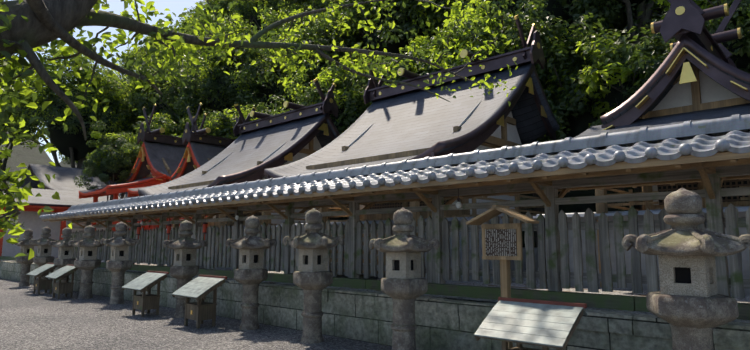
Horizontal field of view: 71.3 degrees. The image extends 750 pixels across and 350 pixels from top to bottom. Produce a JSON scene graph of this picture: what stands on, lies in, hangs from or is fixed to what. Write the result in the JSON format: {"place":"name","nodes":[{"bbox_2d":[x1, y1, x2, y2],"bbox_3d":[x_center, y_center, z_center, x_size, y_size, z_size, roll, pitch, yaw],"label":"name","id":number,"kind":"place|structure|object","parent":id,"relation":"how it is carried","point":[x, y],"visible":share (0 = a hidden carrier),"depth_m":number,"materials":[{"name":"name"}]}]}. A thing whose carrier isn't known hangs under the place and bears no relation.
{"place":"outdoors","nodes":[
{"label":"outdoors","id":0,"kind":"place"},
{"bbox_2d":[0,131,52,185],"bbox_3d":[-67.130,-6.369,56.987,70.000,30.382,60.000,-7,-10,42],"label":"roof","id":1,"kind":"structure","parent":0,"point":[25,155],"depth_m":80.22,"materials":[{"name":"grey"}]},
{"bbox_2d":[57,150,86,167],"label":"forest tree","id":2,"kind":"object","parent":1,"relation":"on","point":[65,159],"depth_m":57.84,"materials":[{"name":"green plant"}]},
{"bbox_2d":[0,204,118,261],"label":"building","id":3,"kind":"structure","parent":0,"point":[33,222],"depth_m":26.29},
{"bbox_2d":[1,187,109,206],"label":"hall roof","id":4,"kind":"structure","parent":3,"relation":"on","point":[67,198],"depth_m":27.15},
{"bbox_2d":[20,164,137,198],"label":"roof","id":5,"kind":"structure","parent":3,"relation":"on","point":[64,178],"depth_m":33.33,"materials":[{"name":"grey metal"}]},
{"bbox_2d":[4,0,205,162],"label":"sky","id":6,"kind":"structure","parent":0,"point":[177,7],"materials":[{"name":"white"}]},
{"bbox_2d":[0,271,497,349],"bbox_3d":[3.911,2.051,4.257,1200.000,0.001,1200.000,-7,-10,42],"label":"gravel ground","id":7,"kind":"structure","parent":0,"point":[30,320],"depth_m":8.95,"materials":[{"name":"grey gravel"}]},
{"bbox_2d":[12,229,37,285],"bbox_3d":[-12.183,2.898,18.288,0.888,2.036,0.922,-7,-10,42],"label":"stone lantern","id":8,"kind":"object","parent":7,"relation":"on","point":[24,261],"visible":0.77,"depth_m":18.13,"materials":[{"name":"stone"}]},
{"bbox_2d":[26,263,56,293],"bbox_3d":[-9.868,3.068,15.525,0.941,0.884,0.626,-7,-10,42],"label":"roofed offering box","id":9,"kind":"object","parent":7,"relation":"on","point":[40,283],"visible":0.98,"depth_m":15.40,"materials":[{"name":"brown wood"}]},
{"bbox_2d":[29,226,58,279],"bbox_3d":[-10.719,2.702,16.929,0.955,2.078,0.871,-7,-10,42],"label":"stone lantern","id":10,"kind":"object","parent":7,"relation":"on","point":[43,256],"visible":0.79,"depth_m":16.81,"materials":[{"name":"stone"}]},
{"bbox_2d":[45,264,77,298],"bbox_3d":[-8.575,2.917,14.357,0.941,0.884,0.626,-7,-10,42],"label":"roofed offering box","id":11,"kind":"object","parent":7,"relation":"on","point":[60,287],"visible":0.94,"depth_m":14.24,"materials":[{"name":"brown wood"}]},
{"bbox_2d":[49,227,75,293],"bbox_3d":[-9.281,2.566,15.649,0.838,2.018,0.928,-7,-10,42],"label":"stone lantern","id":12,"kind":"object","parent":7,"relation":"on","point":[65,252],"visible":0.67,"depth_m":15.54,"materials":[{"name":"stone"}]},
{"bbox_2d":[68,225,103,298],"bbox_3d":[-7.860,2.381,14.297,0.962,2.038,0.941,-7,-10,42],"label":"stone lantern","id":13,"kind":"object","parent":7,"relation":"on","point":[87,263],"visible":0.9,"depth_m":14.15,"materials":[{"name":"stone"}]},
{"bbox_2d":[100,221,139,303],"bbox_3d":[-6.377,2.196,13.029,0.940,2.080,0.908,-7,-10,42],"label":"stone lantern","id":14,"kind":"object","parent":7,"relation":"on","point":[118,264],"visible":0.96,"depth_m":12.89,"materials":[{"name":"stone"}]},
{"bbox_2d":[122,270,170,316],"bbox_3d":[-4.805,2.474,10.950,0.941,0.884,0.626,-7,-10,42],"label":"roofed offering box","id":15,"kind":"object","parent":7,"relation":"on","point":[144,283],"visible":1,"depth_m":10.85,"materials":[{"name":"brown wood"}]},
{"bbox_2d":[163,220,206,317],"bbox_3d":[-3.923,1.931,10.760,0.846,2.017,0.947,-7,-10,42],"label":"stone lantern","id":16,"kind":"object","parent":7,"relation":"on","point":[184,269],"visible":0.94,"depth_m":10.61,"materials":[{"name":"stone"}]},
{"bbox_2d":[172,275,228,328],"bbox_3d":[-3.179,2.284,9.481,0.941,0.884,0.626,-7,-10,42],"label":"roofed offering box","id":17,"kind":"object","parent":7,"relation":"on","point":[199,289],"visible":1,"depth_m":9.38,"materials":[{"name":"brown wood"}]},
{"bbox_2d":[225,215,276,329],"bbox_3d":[-2.200,1.728,9.278,0.915,2.037,0.844,-7,-10,42],"label":"stone lantern","id":18,"kind":"object","parent":7,"relation":"on","point":[250,274],"visible":1,"depth_m":9.12,"materials":[{"name":"stone"}]},
{"bbox_2d":[0,0,517,259],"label":"tree","id":19,"kind":"object","parent":7,"relation":"on","point":[29,29],"visible":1,"depth_m":5.14,"materials":[{"name":"green plant"}]},
{"bbox_2d":[283,208,343,343],"bbox_3d":[-0.957,1.550,8.056,0.913,2.079,0.936,-7,-10,42],"label":"stone lantern","id":20,"kind":"object","parent":7,"relation":"on","point":[312,277],"visible":0.98,"depth_m":7.91,"materials":[{"name":"stone"}]},
{"bbox_2d":[0,261,749,349],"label":"retaining wall","id":21,"kind":"structure","parent":7,"relation":"on","point":[440,322],"depth_m":7.61,"materials":[{"name":"stone"}]},
{"bbox_2d":[369,207,439,349],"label":"stone lantern","id":22,"kind":"object","parent":7,"relation":"on","point":[403,285],"visible":1,"depth_m":6.79,"materials":[{"name":"stone"}]},
{"bbox_2d":[465,205,538,348],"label":"wooden signpost","id":23,"kind":"object","parent":7,"relation":"on","point":[502,243],"visible":0.96,"depth_m":6.09,"materials":[{"name":"brown wood"}]},
{"bbox_2d":[474,297,586,349],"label":"roofed offering box","id":24,"kind":"object","parent":7,"relation":"on","point":[545,325],"visible":1,"depth_m":5.17,"materials":[{"name":"wood"}]},
{"bbox_2d":[622,188,749,349],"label":"stone lantern","id":25,"kind":"object","parent":7,"relation":"on","point":[690,305],"visible":1,"depth_m":4.53,"materials":[{"name":"stone"}]},
{"bbox_2d":[92,188,461,239],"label":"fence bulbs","id":26,"kind":"object","parent":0,"point":[458,206],"visible":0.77,"depth_m":12.76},
{"bbox_2d":[59,2,663,246],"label":"hillside terrain","id":27,"kind":"structure","parent":0,"point":[573,208],"depth_m":25.43,"materials":[{"name":"green plant"}]},
{"bbox_2d":[114,29,171,80],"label":"forest tree","id":28,"kind":"object","parent":27,"relation":"on","point":[125,61],"visible":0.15,"depth_m":67.44,"materials":[{"name":"green plant"}]},
{"bbox_2d":[128,45,164,69],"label":"forest tree","id":29,"kind":"object","parent":27,"relation":"on","point":[153,46],"visible":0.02,"depth_m":65.65,"materials":[{"name":"green plant"}]},
{"bbox_2d":[122,52,200,134],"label":"forest tree","id":30,"kind":"object","parent":27,"relation":"on","point":[149,102],"depth_m":44.58,"materials":[{"name":"green plant"}]},
{"bbox_2d":[142,18,189,43],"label":"forest tree","id":31,"kind":"object","parent":27,"relation":"on","point":[173,28],"depth_m":79.99,"materials":[{"name":"green plant"}]},
{"bbox_2d":[161,6,206,53],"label":"forest tree","id":32,"kind":"object","parent":27,"relation":"on","point":[184,21],"depth_m":61.35,"materials":[{"name":"green plant"}]},
{"bbox_2d":[172,0,250,59],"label":"forest tree","id":33,"kind":"object","parent":27,"relation":"on","point":[223,4],"visible":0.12,"depth_m":55.42,"materials":[{"name":"green plant"}]},
{"bbox_2d":[218,0,287,52],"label":"forest tree","id":34,"kind":"object","parent":27,"relation":"on","point":[246,7],"visible":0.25,"depth_m":49.43,"materials":[{"name":"green plant"}]},
{"bbox_2d":[257,0,336,50],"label":"forest tree","id":35,"kind":"object","parent":27,"relation":"on","point":[302,5],"visible":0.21,"depth_m":42.18,"materials":[{"name":"green plant"}]},
{"bbox_2d":[4,258,749,322],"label":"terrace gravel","id":36,"kind":"structure","parent":0,"point":[628,292],"depth_m":8.56,"materials":[{"name":"grey gravel"}]},
{"bbox_2d":[0,72,34,154],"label":"forest tree","id":37,"kind":"object","parent":36,"relation":"on","point":[4,95],"visible":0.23,"depth_m":40.86,"materials":[{"name":"green plant"}]},
{"bbox_2d":[0,54,48,175],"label":"forest tree","id":38,"kind":"object","parent":36,"relation":"on","point":[3,165],"visible":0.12,"depth_m":49.47,"materials":[{"name":"green plant"}]},
{"bbox_2d":[4,45,148,168],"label":"forest tree","id":39,"kind":"object","parent":36,"relation":"on","point":[70,142],"visible":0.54,"depth_m":41.00,"materials":[{"name":"green plant"}]},
{"bbox_2d":[70,73,133,139],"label":"forest tree","id":40,"kind":"object","parent":36,"relation":"on","point":[119,82],"visible":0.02,"depth_m":48.65,"materials":[{"name":"green plant"}]},
{"bbox_2d":[73,120,139,200],"bbox_3d":[-13.941,0.870,27.398,2.898,7.449,4.302,2,-8,-14],"label":"tree","id":41,"kind":"object","parent":36,"relation":"on","point":[113,157],"visible":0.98,"depth_m":26.73,"materials":[{"name":"green plant"}]},
{"bbox_2d":[103,47,165,104],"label":"forest tree","id":42,"kind":"object","parent":36,"relation":"on","point":[130,66],"depth_m":46.30,"materials":[{"name":"green plant"}]},
{"bbox_2d":[79,103,206,231],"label":"shrine building","id":43,"kind":"structure","parent":36,"relation":"on","point":[148,134],"depth_m":25.99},
{"bbox_2d":[79,174,165,195],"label":"roof","id":44,"kind":"structure","parent":43,"relation":"attached to","point":[103,190],"depth_m":24.14,"materials":[{"name":"wood"}]},
{"bbox_2d":[126,141,185,180],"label":"roof","id":45,"kind":"structure","parent":43,"relation":"on","point":[170,154],"depth_m":26.27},
{"bbox_2d":[125,113,190,169],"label":"forest tree","id":46,"kind":"object","parent":36,"relation":"on","point":[162,122],"visible":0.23,"depth_m":34.45,"materials":[{"name":"green plant"}]},
{"bbox_2d":[118,44,202,129],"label":"forest tree","id":47,"kind":"object","parent":36,"relation":"on","point":[139,102],"visible":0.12,"depth_m":42.25,"materials":[{"name":"green plant"}]},
{"bbox_2d":[141,44,211,130],"bbox_3d":[-13.601,-1.972,41.744,8.361,16.797,9.557,1,-7,-9],"label":"forest tree","id":48,"kind":"object","parent":36,"relation":"on","point":[172,92],"visible":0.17,"depth_m":39.21,"materials":[{"name":"green plant"}]},
{"bbox_2d":[128,103,248,229],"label":"shrine building","id":49,"kind":"structure","parent":36,"relation":"on","point":[200,136],"depth_m":23.67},
{"bbox_2d":[128,183,162,193],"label":"wall","id":50,"kind":"structure","parent":49,"relation":"attached to","point":[133,190],"depth_m":22.68,"materials":[{"name":"white paint"}]},
{"bbox_2d":[171,141,226,179],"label":"roof","id":51,"kind":"structure","parent":49,"relation":"on","point":[201,153],"depth_m":23.78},
{"bbox_2d":[171,108,225,137],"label":"forest tree","id":52,"kind":"object","parent":36,"relation":"on","point":[206,122],"visible":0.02,"depth_m":31.26,"materials":[{"name":"green plant"}]},
{"bbox_2d":[169,13,271,122],"bbox_3d":[-10.216,-3.225,38.496,9.815,18.460,8.837,-7,-10,42],"label":"forest tree","id":53,"kind":"object","parent":36,"relation":"on","point":[220,93],"visible":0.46,"depth_m":36.81,"materials":[{"name":"green plant"}]},
{"bbox_2d":[193,102,273,139],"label":"forest tree","id":54,"kind":"object","parent":36,"relation":"on","point":[223,123],"visible":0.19,"depth_m":28.99,"materials":[{"name":"green plant"}]},
{"bbox_2d":[139,78,342,267],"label":"shrine building","id":55,"kind":"structure","parent":36,"relation":"on","point":[310,145],"depth_m":18.95,"materials":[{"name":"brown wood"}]},
{"bbox_2d":[138,113,339,195],"bbox_3d":[-4.645,-0.571,19.383,5.536,3.204,5.750,-7,-10,42],"label":"roof","id":56,"kind":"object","parent":55,"relation":"on","point":[248,150],"visible":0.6,"depth_m":19.19,"materials":[{"name":"grey metal"}]},
{"bbox_2d":[227,22,307,112],"bbox_3d":[-5.914,-2.603,36.727,10.996,16.829,10.484,-7,-10,42],"label":"forest tree","id":57,"kind":"object","parent":36,"relation":"on","point":[259,69],"visible":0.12,"depth_m":34.14,"materials":[{"name":"green plant"}]},
{"bbox_2d":[261,95,282,114],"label":"forest tree","id":58,"kind":"object","parent":36,"relation":"on","point":[272,104],"visible":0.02,"depth_m":25.58,"materials":[{"name":"green plant"}]},
{"bbox_2d":[257,4,363,219],"bbox_3d":[-2.047,-2.742,31.082,9.304,15.680,9.408,-7,-10,42],"label":"forest tree","id":59,"kind":"object","parent":36,"relation":"on","point":[318,23],"visible":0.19,"depth_m":29.27,"materials":[{"name":"green plant"}]},
{"bbox_2d":[272,60,382,219],"bbox_3d":[-1.225,-0.616,23.461,6.667,9.406,5.678,-2,-8,13],"label":"forest tree","id":60,"kind":"object","parent":36,"relation":"on","point":[349,99],"visible":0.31,"depth_m":22.25,"materials":[{"name":"green plant"}]},
{"bbox_2d":[0,256,749,319],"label":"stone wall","id":61,"kind":"structure","parent":36,"relation":"on","point":[617,302],"depth_m":7.10,"materials":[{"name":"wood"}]},
{"bbox_2d":[66,164,749,297],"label":"fence pickets","id":62,"kind":"object","parent":61,"relation":"on","point":[555,225],"visible":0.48,"depth_m":7.51,"materials":[{"name":"grey wood"}]},
{"bbox_2d":[308,0,458,76],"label":"forest tree","id":63,"kind":"object","parent":36,"relation":"on","point":[393,47],"visible":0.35,"depth_m":27.31,"materials":[{"name":"green plant"}]},
{"bbox_2d":[42,151,749,227],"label":"roof eaves framing","id":64,"kind":"object","parent":36,"relation":"on","point":[703,166],"visible":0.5,"depth_m":7.20,"materials":[{"name":"wood"}]},
{"bbox_2d":[39,114,749,218],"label":"tiled fence roof","id":65,"kind":"structure","parent":64,"relation":"on","point":[706,138],"depth_m":7.12,"materials":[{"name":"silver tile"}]},
{"bbox_2d":[350,23,462,107],"bbox_3d":[1.503,-1.049,20.567,5.323,9.502,5.803,3,-8,-23],"label":"forest tree","id":66,"kind":"object","parent":36,"relation":"on","point":[413,66],"visible":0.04,"depth_m":19.41,"materials":[{"name":"green plant"}]},
{"bbox_2d":[266,15,555,281],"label":"shrine building","id":67,"kind":"structure","parent":36,"relation":"on","point":[502,131],"depth_m":13.70,"materials":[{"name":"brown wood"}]},
{"bbox_2d":[264,63,559,177],"bbox_3d":[1.083,-1.244,14.206,5.735,3.204,5.750,-7,-10,42],"label":"roof","id":68,"kind":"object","parent":67,"relation":"on","point":[418,119],"visible":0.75,"depth_m":14.03,"materials":[{"name":"grey metal"}]},
{"bbox_2d":[387,0,463,70],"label":"forest tree","id":69,"kind":"object","parent":36,"relation":"on","point":[413,4],"visible":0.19,"depth_m":24.75,"materials":[{"name":"green plant"}]},
{"bbox_2d":[166,206,749,294],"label":"precinct wall","id":70,"kind":"structure","parent":36,"relation":"on","point":[742,210],"depth_m":8.98,"materials":[{"name":"wood"}]},
{"bbox_2d":[423,0,604,88],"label":"forest tree","id":71,"kind":"object","parent":36,"relation":"on","point":[476,36],"visible":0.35,"depth_m":16.49,"materials":[{"name":"green plant"}]},
{"bbox_2d":[412,0,638,246],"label":"forest tree","id":72,"kind":"object","parent":36,"relation":"on","point":[568,11],"visible":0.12,"depth_m":19.99,"materials":[{"name":"green plant"}]},
{"bbox_2d":[535,24,673,210],"bbox_3d":[7.408,-0.852,16.138,5.755,7.993,6.209,-7,-10,42],"label":"forest tree","id":73,"kind":"object","parent":36,"relation":"on","point":[582,99],"visible":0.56,"depth_m":14.91,"materials":[{"name":"green plant"}]},
{"bbox_2d":[573,0,670,209],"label":"forest tree","id":74,"kind":"object","parent":36,"relation":"on","point":[643,11],"visible":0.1,"depth_m":18.95,"materials":[{"name":"green plant"}]},
{"bbox_2d":[618,0,668,55],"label":"forest tree","id":75,"kind":"object","parent":36,"relation":"on","point":[650,21],"visible":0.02,"depth_m":20.17,"materials":[{"name":"green plant"}]},
{"bbox_2d":[595,0,749,286],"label":"shrine building","id":76,"kind":"structure","parent":36,"relation":"on","point":[699,83],"depth_m":10.30,"materials":[{"name":"wood"}]},
{"bbox_2d":[574,103,749,137],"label":"shrine roof","id":77,"kind":"structure","parent":76,"relation":"attached to","point":[716,113],"depth_m":10.03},
{"bbox_2d":[600,34,749,124],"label":"roof","id":78,"kind":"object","parent":76,"relation":"on","point":[665,65],"visible":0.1,"depth_m":10.22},
{"bbox_2d":[642,0,749,73],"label":"forest tree","id":79,"kind":"object","parent":36,"relation":"on","point":[739,49],"visible":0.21,"depth_m":13.65,"materials":[{"name":"green plant"}]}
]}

